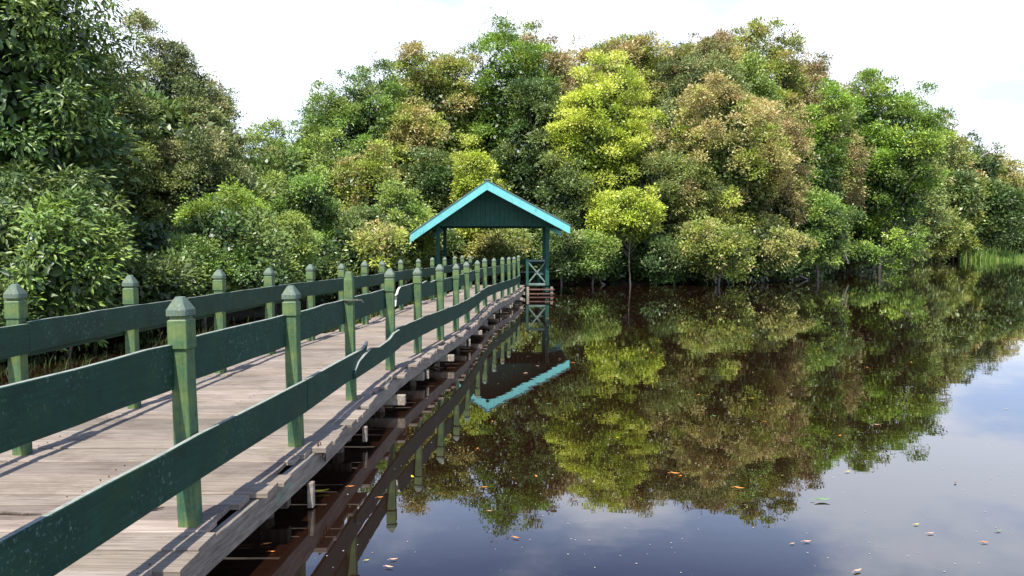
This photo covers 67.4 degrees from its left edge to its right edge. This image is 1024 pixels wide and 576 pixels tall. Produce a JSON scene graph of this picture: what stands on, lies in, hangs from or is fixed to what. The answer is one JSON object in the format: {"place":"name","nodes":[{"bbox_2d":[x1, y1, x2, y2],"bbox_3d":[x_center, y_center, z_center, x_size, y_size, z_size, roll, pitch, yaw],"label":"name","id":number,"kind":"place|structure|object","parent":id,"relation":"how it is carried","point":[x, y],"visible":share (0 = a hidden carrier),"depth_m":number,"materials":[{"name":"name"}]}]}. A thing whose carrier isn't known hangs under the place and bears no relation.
{"place":"outdoors","nodes":[
{"label":"outdoors","id":0,"kind":"place"},
{"bbox_2d":[0,260,1023,575],"bbox_3d":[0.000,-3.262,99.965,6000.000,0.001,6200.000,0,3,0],"label":"water","id":1,"kind":"structure","parent":0,"point":[774,422],"depth_m":7.53,"materials":[{"name":"black liquid"}]},
{"bbox_2d":[0,285,524,575],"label":"boardwalk","id":2,"kind":"structure","parent":1,"relation":"in","point":[58,469],"depth_m":5.70,"materials":[{"name":"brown wood"}]},
{"bbox_2d":[0,511,40,514],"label":"twig","id":3,"kind":"object","parent":2,"relation":"on","point":[12,513],"visible":1,"depth_m":4.31,"materials":[{"name":"beige wood"}]},
{"bbox_2d":[0,255,471,455],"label":"wooden railing","id":4,"kind":"object","parent":2,"relation":"on","point":[22,339],"visible":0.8,"depth_m":7.16,"materials":[{"name":"paint"}]},
{"bbox_2d":[0,255,520,575],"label":"wooden railing","id":5,"kind":"object","parent":2,"relation":"on","point":[55,541],"visible":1,"depth_m":4.10,"materials":[{"name":"paint"}]},
{"bbox_2d":[343,299,363,302],"bbox_3d":[-1.555,0.123,7.554,0.215,0.039,0.142,0,3,0],"label":"rope","id":6,"kind":"object","parent":5,"relation":"attached to","point":[351,300],"visible":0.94,"depth_m":7.50,"materials":[{"name":"beige fabric"}]},
{"bbox_2d":[317,441,325,461],"bbox_3d":[-1.456,1.256,5.876,0.031,0.193,0.155,1,3,11],"label":"chain","id":7,"kind":"object","parent":2,"relation":"hanging from","point":[324,458],"visible":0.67,"depth_m":5.90,"materials":[{"name":"metal"}]},
{"bbox_2d":[408,179,570,295],"bbox_3d":[-0.865,-1.428,32.670,6.350,5.880,5.540,0,3,0],"label":"shelter","id":8,"kind":"object","parent":2,"relation":"on","point":[487,203],"visible":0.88,"depth_m":30.93,"materials":[{"name":"teal wood"}]},
{"bbox_2d":[326,284,1011,572],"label":"floating specks","id":9,"kind":"object","parent":1,"relation":"on","point":[729,473],"visible":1,"depth_m":6.20,"materials":[{"name":"brown plant"}]},
{"bbox_2d":[104,258,950,320],"bbox_3d":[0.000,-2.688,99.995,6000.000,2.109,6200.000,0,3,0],"label":"ground","id":10,"kind":"structure","parent":0,"point":[246,312],"depth_m":40.74,"materials":[{"name":"brown soil"}]},
{"bbox_2d":[0,152,134,317],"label":"broadleaf tree","id":11,"kind":"object","parent":10,"relation":"on","point":[12,198],"visible":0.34,"depth_m":14.33,"materials":[{"name":"green plant"}]},
{"bbox_2d":[0,188,150,360],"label":"shrub","id":12,"kind":"object","parent":10,"relation":"on","point":[63,258],"visible":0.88,"depth_m":13.21,"materials":[{"name":"green plant"}]},
{"bbox_2d":[0,0,156,195],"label":"broadleaf tree","id":13,"kind":"object","parent":10,"relation":"on","point":[38,88],"visible":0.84,"depth_m":15.96,"materials":[{"name":"green plant"}]},
{"bbox_2d":[74,42,172,229],"bbox_3d":[-12.089,-3.567,23.728,3.234,8.049,4.080,0,3,0],"label":"broadleaf tree","id":14,"kind":"object","parent":10,"relation":"on","point":[136,103],"visible":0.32,"depth_m":23.75,"materials":[{"name":"green plant"}]},
{"bbox_2d":[108,220,192,273],"bbox_3d":[-9.667,-0.402,20.008,3.036,2.694,3.075,-2,4,-34],"label":"shrub","id":15,"kind":"object","parent":10,"relation":"on","point":[161,231],"visible":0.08,"depth_m":19.74,"materials":[{"name":"green plant"}]},
{"bbox_2d":[98,3,246,181],"bbox_3d":[-13.037,-5.313,29.587,5.248,10.996,5.606,2,3,28],"label":"broadleaf tree","id":16,"kind":"object","parent":10,"relation":"on","point":[181,79],"visible":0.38,"depth_m":29.05,"materials":[{"name":"green plant"}]},
{"bbox_2d":[134,124,261,231],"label":"broadleaf tree","id":17,"kind":"object","parent":10,"relation":"on","point":[226,162],"visible":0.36,"depth_m":24.98,"materials":[{"name":"green plant"}]},
{"bbox_2d":[140,231,260,322],"bbox_3d":[-7.817,-0.086,19.541,2.458,2.727,3.564,0,3,0],"label":"shrub","id":18,"kind":"object","parent":10,"relation":"on","point":[205,249],"visible":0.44,"depth_m":18.89,"materials":[{"name":"green plant"}]},
{"bbox_2d":[169,174,272,235],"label":"broadleaf tree","id":19,"kind":"object","parent":10,"relation":"on","point":[244,199],"visible":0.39,"depth_m":21.92,"materials":[{"name":"green plant"}]},
{"bbox_2d":[198,76,248,155],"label":"broadleaf tree","id":20,"kind":"object","parent":10,"relation":"on","point":[231,101],"visible":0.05,"depth_m":32.49,"materials":[{"name":"green plant"}]},
{"bbox_2d":[0,291,449,385],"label":"marsh grass","id":21,"kind":"structure","parent":10,"relation":"on","point":[85,356],"depth_m":15.19,"materials":[{"name":"green plant"}]},
{"bbox_2d":[222,136,290,207],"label":"broadleaf tree","id":22,"kind":"object","parent":10,"relation":"on","point":[246,139],"visible":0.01,"depth_m":32.85,"materials":[{"name":"green plant"}]},
{"bbox_2d":[240,117,312,179],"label":"broadleaf tree","id":23,"kind":"object","parent":10,"relation":"on","point":[261,131],"visible":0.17,"depth_m":39.09,"materials":[{"name":"green plant"}]},
{"bbox_2d":[255,202,325,308],"bbox_3d":[-7.022,-0.841,23.035,2.907,3.470,3.349,-1,3,-25],"label":"shrub","id":24,"kind":"object","parent":10,"relation":"on","point":[303,234],"visible":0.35,"depth_m":22.50,"materials":[{"name":"green plant"}]},
{"bbox_2d":[252,162,342,251],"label":"broadleaf tree","id":25,"kind":"object","parent":10,"relation":"on","point":[299,192],"visible":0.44,"depth_m":29.18,"materials":[{"name":"green plant"}]},
{"bbox_2d":[289,120,340,176],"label":"broadleaf tree","id":26,"kind":"object","parent":10,"relation":"on","point":[306,128],"visible":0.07,"depth_m":40.80,"materials":[{"name":"green plant"}]},
{"bbox_2d":[300,125,363,213],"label":"broadleaf tree","id":27,"kind":"object","parent":10,"relation":"on","point":[337,152],"visible":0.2,"depth_m":36.96,"materials":[{"name":"green plant"}]},
{"bbox_2d":[281,50,415,211],"bbox_3d":[-8.788,-6.569,42.730,7.390,12.184,6.492,0,3,0],"label":"broadleaf tree","id":28,"kind":"object","parent":10,"relation":"on","point":[342,112],"visible":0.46,"depth_m":41.12,"materials":[{"name":"green plant"}]},
{"bbox_2d":[312,202,394,273],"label":"broadleaf tree","id":29,"kind":"object","parent":10,"relation":"on","point":[356,212],"visible":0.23,"depth_m":30.11,"materials":[{"name":"green plant"}]},
{"bbox_2d":[328,136,404,216],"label":"broadleaf tree","id":30,"kind":"object","parent":10,"relation":"on","point":[366,175],"visible":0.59,"depth_m":35.13,"materials":[{"name":"green plant"}]},
{"bbox_2d":[343,217,415,273],"bbox_3d":[-4.625,-0.475,27.104,2.453,4.076,3.960,0,3,0],"label":"shrub","id":31,"kind":"object","parent":10,"relation":"on","point":[385,245],"visible":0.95,"depth_m":26.16,"materials":[{"name":"green plant"}]},
{"bbox_2d":[353,59,439,136],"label":"broadleaf tree","id":32,"kind":"object","parent":10,"relation":"on","point":[405,86],"visible":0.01,"depth_m":46.14,"materials":[{"name":"green plant"}]},
{"bbox_2d":[371,176,436,284],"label":"broadleaf tree","id":33,"kind":"object","parent":10,"relation":"on","point":[412,214],"visible":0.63,"depth_m":32.95,"materials":[{"name":"green plant"}]},
{"bbox_2d":[376,95,450,228],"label":"broadleaf tree","id":34,"kind":"object","parent":10,"relation":"on","point":[414,133],"visible":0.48,"depth_m":40.84,"materials":[{"name":"green plant"}]},
{"bbox_2d":[393,141,465,228],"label":"broadleaf tree","id":35,"kind":"object","parent":10,"relation":"on","point":[433,187],"visible":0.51,"depth_m":39.13,"materials":[{"name":"green plant"}]},
{"bbox_2d":[388,35,493,191],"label":"broadleaf tree","id":36,"kind":"object","parent":10,"relation":"on","point":[449,97],"visible":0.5,"depth_m":44.48,"materials":[{"name":"green plant"}]},
{"bbox_2d":[433,228,473,276],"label":"shrub","id":37,"kind":"object","parent":10,"relation":"on","point":[455,244],"visible":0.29,"depth_m":37.23,"materials":[{"name":"green plant"}]},
{"bbox_2d":[442,68,505,146],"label":"broadleaf tree","id":38,"kind":"object","parent":10,"relation":"on","point":[478,98],"visible":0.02,"depth_m":48.78,"materials":[{"name":"green plant"}]},
{"bbox_2d":[448,134,519,281],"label":"broadleaf tree","id":39,"kind":"object","parent":10,"relation":"on","point":[476,172],"visible":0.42,"depth_m":37.51,"materials":[{"name":"green plant"}]},
{"bbox_2d":[453,228,535,277],"bbox_3d":[-0.884,-1.460,37.944,4.258,4.038,4.131,0,3,0],"label":"shrub","id":40,"kind":"object","parent":10,"relation":"on","point":[491,245],"visible":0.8,"depth_m":36.94,"materials":[{"name":"green plant"}]},
{"bbox_2d":[441,7,566,191],"bbox_3d":[-0.275,-8.799,46.304,8.181,16.218,8.332,0,3,0],"label":"broadleaf tree","id":41,"kind":"object","parent":10,"relation":"on","point":[493,122],"visible":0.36,"depth_m":45.04,"materials":[{"name":"green plant"}]},
{"bbox_2d":[0,191,1009,353],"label":"undergrowth","id":42,"kind":"object","parent":10,"relation":"on","point":[159,279],"visible":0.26,"depth_m":20.02,"materials":[{"name":"green plant"}]},
{"bbox_2d":[0,32,1023,265],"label":"forest behind","id":43,"kind":"object","parent":10,"relation":"on","point":[1004,226],"visible":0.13,"depth_m":32.13,"materials":[{"name":"yellow-green leaf"},{"name":"olive-brown leaf"},{"name":"green leaf"}]},
{"bbox_2d":[490,75,584,245],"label":"broadleaf tree","id":44,"kind":"object","parent":10,"relation":"on","point":[529,180],"visible":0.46,"depth_m":42.40,"materials":[{"name":"green plant"}]},
{"bbox_2d":[514,18,606,143],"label":"broadleaf tree","id":45,"kind":"object","parent":10,"relation":"on","point":[559,66],"visible":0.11,"depth_m":49.06,"materials":[{"name":"green plant"}]},
{"bbox_2d":[537,214,589,286],"bbox_3d":[2.553,-1.334,38.076,2.840,4.703,3.772,0,3,0],"label":"shrub","id":46,"kind":"object","parent":10,"relation":"on","point":[559,244],"visible":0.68,"depth_m":37.22,"materials":[{"name":"green plant"}]},
{"bbox_2d":[533,147,600,281],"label":"broadleaf tree","id":47,"kind":"object","parent":10,"relation":"on","point":[557,195],"visible":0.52,"depth_m":39.93,"materials":[{"name":"green plant"}]},
{"bbox_2d":[553,35,611,208],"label":"broadleaf tree","id":48,"kind":"object","parent":10,"relation":"on","point":[577,58],"visible":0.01,"depth_m":53.90,"materials":[{"name":"green plant"}]},
{"bbox_2d":[561,228,623,285],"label":"shrub","id":49,"kind":"object","parent":10,"relation":"on","point":[601,247],"visible":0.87,"depth_m":37.81,"materials":[{"name":"green plant"}]},
{"bbox_2d":[535,49,668,235],"bbox_3d":[4.615,-6.523,42.373,7.081,12.302,7.655,-1,3,-17],"label":"broadleaf tree","id":50,"kind":"object","parent":10,"relation":"on","point":[602,153],"visible":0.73,"depth_m":40.54,"materials":[{"name":"green plant"}]},
{"bbox_2d":[581,182,667,285],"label":"sapling","id":51,"kind":"object","parent":10,"relation":"on","point":[627,220],"visible":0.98,"depth_m":38.52,"materials":[{"name":"green plant"}]},
{"bbox_2d":[574,30,677,202],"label":"broadleaf tree","id":52,"kind":"object","parent":10,"relation":"on","point":[613,44],"visible":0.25,"depth_m":50.25,"materials":[{"name":"green plant"}]},
{"bbox_2d":[611,32,675,176],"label":"broadleaf tree","id":53,"kind":"object","parent":10,"relation":"on","point":[643,58],"visible":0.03,"depth_m":51.76,"materials":[{"name":"green plant"}]},
{"bbox_2d":[622,232,694,284],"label":"shrub","id":54,"kind":"object","parent":10,"relation":"on","point":[657,254],"visible":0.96,"depth_m":39.05,"materials":[{"name":"green plant"}]},
{"bbox_2d":[604,131,716,246],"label":"broadleaf tree","id":55,"kind":"object","parent":10,"relation":"on","point":[666,185],"visible":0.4,"depth_m":41.26,"materials":[{"name":"green plant"}]},
{"bbox_2d":[635,30,738,161],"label":"broadleaf tree","id":56,"kind":"object","parent":10,"relation":"on","point":[705,44],"visible":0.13,"depth_m":50.82,"materials":[{"name":"green plant"}]},
{"bbox_2d":[663,160,740,243],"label":"broadleaf tree","id":57,"kind":"object","parent":10,"relation":"on","point":[707,196],"visible":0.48,"depth_m":41.21,"materials":[{"name":"green plant"}]},
{"bbox_2d":[649,48,761,166],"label":"broadleaf tree","id":58,"kind":"object","parent":10,"relation":"on","point":[701,66],"visible":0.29,"depth_m":45.60,"materials":[{"name":"green plant"}]},
{"bbox_2d":[676,212,758,285],"bbox_3d":[10.323,-1.358,38.722,4.091,5.008,3.996,0,3,0],"label":"shrub","id":59,"kind":"object","parent":10,"relation":"on","point":[715,246],"visible":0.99,"depth_m":38.08,"materials":[{"name":"green plant"}]},
{"bbox_2d":[698,27,749,60],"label":"broadleaf tree","id":60,"kind":"object","parent":10,"relation":"on","point":[724,34],"visible":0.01,"depth_m":53.88,"materials":[{"name":"green plant"}]},
{"bbox_2d":[645,68,819,261],"bbox_3d":[11.776,-6.259,43.740,9.331,11.593,8.934,0,3,0],"label":"broadleaf tree","id":61,"kind":"object","parent":10,"relation":"on","point":[700,138],"visible":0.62,"depth_m":41.87,"materials":[{"name":"green plant"}]},
{"bbox_2d":[720,49,785,183],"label":"broadleaf tree","id":62,"kind":"object","parent":10,"relation":"on","point":[759,80],"visible":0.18,"depth_m":46.52,"materials":[{"name":"green plant"}]},
{"bbox_2d":[718,16,812,120],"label":"broadleaf tree","id":63,"kind":"object","parent":10,"relation":"on","point":[756,26],"visible":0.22,"depth_m":51.61,"materials":[{"name":"green plant"}]},
{"bbox_2d":[730,114,816,271],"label":"broadleaf tree","id":64,"kind":"object","parent":10,"relation":"on","point":[793,194],"visible":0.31,"depth_m":43.40,"materials":[{"name":"green plant"}]},
{"bbox_2d":[739,209,818,282],"bbox_3d":[14.334,-2.041,42.331,4.692,4.675,4.849,0,3,0],"label":"shrub","id":65,"kind":"object","parent":10,"relation":"on","point":[776,236],"visible":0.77,"depth_m":41.44,"materials":[{"name":"green plant"}]},
{"bbox_2d":[765,42,844,181],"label":"broadleaf tree","id":66,"kind":"object","parent":10,"relation":"on","point":[809,95],"visible":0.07,"depth_m":54.46,"materials":[{"name":"green plant"}]},
{"bbox_2d":[781,76,867,277],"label":"broadleaf tree","id":67,"kind":"object","parent":10,"relation":"on","point":[834,158],"visible":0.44,"depth_m":48.53,"materials":[{"name":"green plant"}]},
{"bbox_2d":[778,185,870,279],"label":"broadleaf tree","id":68,"kind":"object","parent":10,"relation":"on","point":[822,222],"visible":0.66,"depth_m":44.64,"materials":[{"name":"green plant"}]},
{"bbox_2d":[787,55,877,273],"bbox_3d":[23.449,-8.957,57.561,6.770,16.304,7.168,0,3,0],"label":"broadleaf tree","id":69,"kind":"object","parent":10,"relation":"on","point":[858,157],"visible":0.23,"depth_m":55.52,"materials":[{"name":"green plant"}]},
{"bbox_2d":[835,67,884,270],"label":"broadleaf tree","id":70,"kind":"object","parent":10,"relation":"on","point":[861,92],"visible":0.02,"depth_m":61.78,"materials":[{"name":"green plant"}]},
{"bbox_2d":[843,238,892,272],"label":"shrub","id":71,"kind":"object","parent":10,"relation":"on","point":[865,253],"visible":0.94,"depth_m":57.35,"materials":[{"name":"green plant"}]},
{"bbox_2d":[845,147,934,271],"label":"broadleaf tree","id":72,"kind":"object","parent":10,"relation":"on","point":[856,236],"visible":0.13,"depth_m":59.93,"materials":[{"name":"green plant"}]},
{"bbox_2d":[835,67,960,272],"bbox_3d":[28.239,-8.307,59.394,11.236,17.132,8.529,0,3,0],"label":"broadleaf tree","id":73,"kind":"object","parent":10,"relation":"on","point":[891,135],"visible":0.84,"depth_m":57.90,"materials":[{"name":"green plant"}]},
{"bbox_2d":[874,203,903,244],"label":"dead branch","id":74,"kind":"object","parent":73,"relation":"attached to","point":[892,224],"visible":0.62,"depth_m":58.98,"materials":[{"name":"brown plant"}]},
{"bbox_2d":[895,148,959,264],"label":"broadleaf tree","id":75,"kind":"object","parent":10,"relation":"on","point":[932,202],"visible":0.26,"depth_m":87.50,"materials":[{"name":"green plant"}]},
{"bbox_2d":[916,204,974,261],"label":"broadleaf tree","id":76,"kind":"object","parent":10,"relation":"on","point":[942,247],"visible":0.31,"depth_m":105.88,"materials":[{"name":"green plant"}]},
{"bbox_2d":[913,107,984,260],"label":"broadleaf tree","id":77,"kind":"object","parent":10,"relation":"on","point":[958,155],"visible":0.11,"depth_m":114.41,"materials":[{"name":"green plant"}]},
{"bbox_2d":[948,229,985,259],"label":"shrub","id":78,"kind":"object","parent":10,"relation":"on","point":[968,241],"visible":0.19,"depth_m":120.38,"materials":[{"name":"green plant"}]},
{"bbox_2d":[946,147,993,259],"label":"broadleaf tree","id":79,"kind":"object","parent":10,"relation":"on","point":[981,178],"visible":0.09,"depth_m":121.09,"materials":[{"name":"green plant"}]},
{"bbox_2d":[964,129,1008,239],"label":"broadleaf tree","id":80,"kind":"object","parent":10,"relation":"on","point":[990,168],"visible":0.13,"depth_m":137.26,"materials":[{"name":"green plant"}]},
{"bbox_2d":[957,241,1023,260],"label":"reed bank","id":81,"kind":"structure","parent":10,"relation":"on","point":[992,254],"depth_m":122.84,"materials":[{"name":"green plant"}]},
{"bbox_2d":[979,149,1023,189],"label":"broadleaf tree","id":82,"kind":"object","parent":10,"relation":"on","point":[1009,171],"visible":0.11,"depth_m":142.07,"materials":[{"name":"green plant"}]},
{"bbox_2d":[1008,169,1023,186],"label":"broadleaf tree","id":83,"kind":"object","parent":10,"relation":"on","point":[1018,177],"visible":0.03,"depth_m":156.43,"materials":[{"name":"green plant"}]},
{"bbox_2d":[55,0,1023,174],"label":"sky","id":84,"kind":"structure","parent":0,"point":[269,51],"materials":[{"name":"white"}]},
{"bbox_2d":[980,140,997,157],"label":"dead branch","id":85,"kind":"object","parent":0,"point":[988,151],"visible":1,"depth_m":131.15,"materials":[{"name":"grey wood"}]}
]}

